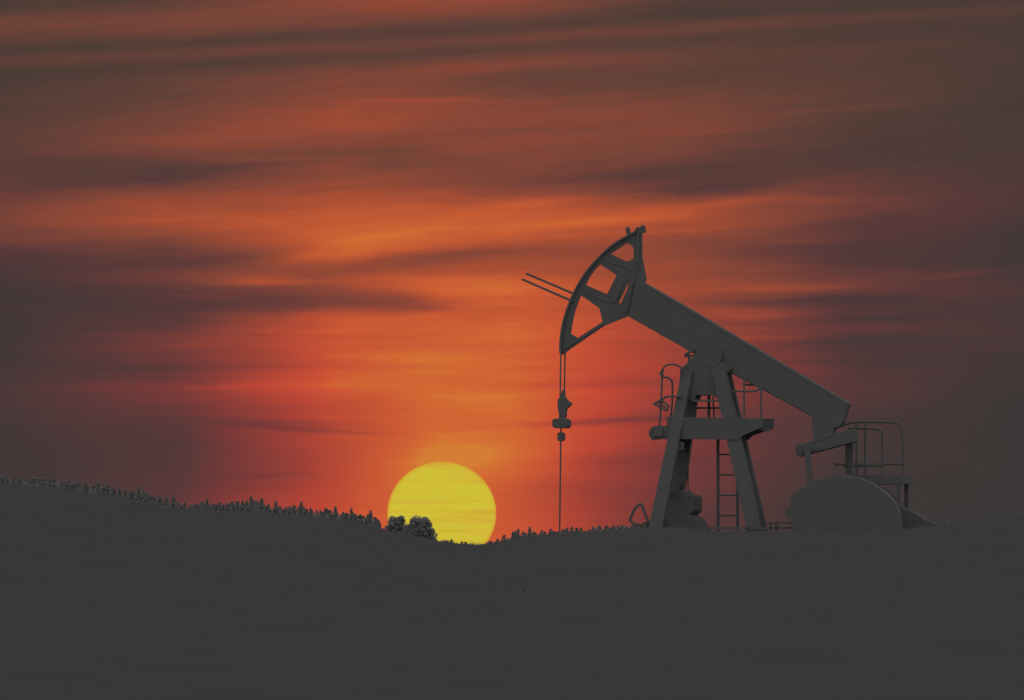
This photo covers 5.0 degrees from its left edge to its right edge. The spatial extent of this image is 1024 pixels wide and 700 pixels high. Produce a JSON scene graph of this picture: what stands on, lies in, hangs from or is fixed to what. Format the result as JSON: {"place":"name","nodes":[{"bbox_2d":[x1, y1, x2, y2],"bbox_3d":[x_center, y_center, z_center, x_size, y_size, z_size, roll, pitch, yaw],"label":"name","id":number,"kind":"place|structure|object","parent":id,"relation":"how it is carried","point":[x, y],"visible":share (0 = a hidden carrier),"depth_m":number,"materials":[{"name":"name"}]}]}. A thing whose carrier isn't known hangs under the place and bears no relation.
{"place":"outdoors","nodes":[
{"label":"outdoors","id":0,"kind":"place"},
{"bbox_2d":[387,462,495,544],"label":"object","id":1,"kind":"object","parent":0,"point":[455,502],"visible":0.66,"depth_m":59784.68,"materials":[{"name":"yellow"}]},
{"bbox_2d":[0,481,1023,699],"bbox_3d":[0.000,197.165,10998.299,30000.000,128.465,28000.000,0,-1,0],"label":"ground","id":2,"kind":"structure","parent":0,"point":[153,647],"depth_m":152.30,"materials":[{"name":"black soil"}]},
{"bbox_2d":[47,478,52,487],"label":"conifer","id":3,"kind":"object","parent":2,"relation":"on","point":[50,483],"visible":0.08,"depth_m":2941.39,"materials":[{"name":"grey plant"}]},
{"bbox_2d":[135,486,143,500],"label":"conifer","id":4,"kind":"object","parent":2,"relation":"on","point":[139,492],"visible":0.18,"depth_m":2936.12,"materials":[{"name":"grey plant"}]},
{"bbox_2d":[169,495,179,508],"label":"conifer","id":5,"kind":"object","parent":2,"relation":"on","point":[173,500],"visible":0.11,"depth_m":2942.68,"materials":[{"name":"grey plant"}]},
{"bbox_2d":[203,499,211,510],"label":"conifer","id":6,"kind":"object","parent":2,"relation":"on","point":[207,505],"visible":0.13,"depth_m":2930.80,"materials":[{"name":"grey plant"}]},
{"bbox_2d":[247,495,254,512],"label":"conifer","id":7,"kind":"object","parent":2,"relation":"on","point":[251,506],"visible":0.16,"depth_m":2930.39,"materials":[{"name":"grey plant"}]},
{"bbox_2d":[258,498,265,513],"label":"conifer","id":8,"kind":"object","parent":2,"relation":"on","point":[261,506],"visible":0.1,"depth_m":2931.08,"materials":[{"name":"grey plant"}]},
{"bbox_2d":[272,501,280,513],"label":"conifer","id":9,"kind":"object","parent":2,"relation":"on","point":[275,509],"visible":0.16,"depth_m":2938.07,"materials":[{"name":"grey plant"}]},
{"bbox_2d":[299,501,303,515],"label":"conifer","id":10,"kind":"object","parent":2,"relation":"on","point":[301,507],"visible":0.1,"depth_m":2932.18,"materials":[{"name":"grey plant"}]},
{"bbox_2d":[333,506,338,518],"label":"conifer","id":11,"kind":"object","parent":2,"relation":"on","point":[335,513],"visible":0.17,"depth_m":2942.21,"materials":[{"name":"grey plant"}]},
{"bbox_2d":[348,508,353,520],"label":"conifer","id":12,"kind":"object","parent":2,"relation":"on","point":[351,512],"visible":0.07,"depth_m":2941.15,"materials":[{"name":"grey plant"}]},
{"bbox_2d":[368,510,375,526],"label":"conifer","id":13,"kind":"object","parent":2,"relation":"on","point":[370,515],"visible":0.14,"depth_m":2949.09,"materials":[{"name":"grey plant"}]},
{"bbox_2d":[385,515,405,532],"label":"broadleaf tree","id":14,"kind":"object","parent":2,"relation":"on","point":[395,524],"visible":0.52,"depth_m":2923.32,"materials":[{"name":"grey plant"}]},
{"bbox_2d":[402,515,437,539],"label":"broadleaf tree","id":15,"kind":"object","parent":2,"relation":"on","point":[421,526],"visible":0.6,"depth_m":2917.80,"materials":[{"name":"grey plant"}]},
{"bbox_2d":[0,475,1017,543],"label":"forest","id":16,"kind":"object","parent":2,"relation":"on","point":[97,488],"depth_m":2948.59,"materials":[{"name":"grey plant"}]},
{"bbox_2d":[526,527,532,536],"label":"conifer","id":17,"kind":"object","parent":2,"relation":"on","point":[529,532],"visible":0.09,"depth_m":2932.49,"materials":[{"name":"grey plant"}]},
{"bbox_2d":[629,503,648,527],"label":"pipe loop","id":18,"kind":"object","parent":2,"relation":"on","point":[632,514],"visible":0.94,"depth_m":219.72,"materials":[{"name":"metal"}]},
{"bbox_2d":[522,225,936,532],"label":"oil pump","id":19,"kind":"object","parent":2,"relation":"on","point":[848,500],"visible":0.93,"depth_m":219.85,"materials":[{"name":"paint"}]},
{"bbox_2d":[843,421,911,508],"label":"service deck","id":20,"kind":"structure","parent":19,"relation":"attached to","point":[896,480],"depth_m":220.10,"materials":[{"name":"paint"}]},
{"bbox_2d":[0,0,1023,541],"label":"sky","id":21,"kind":"structure","parent":0,"point":[281,251],"materials":[{"name":"orange"}]}
]}

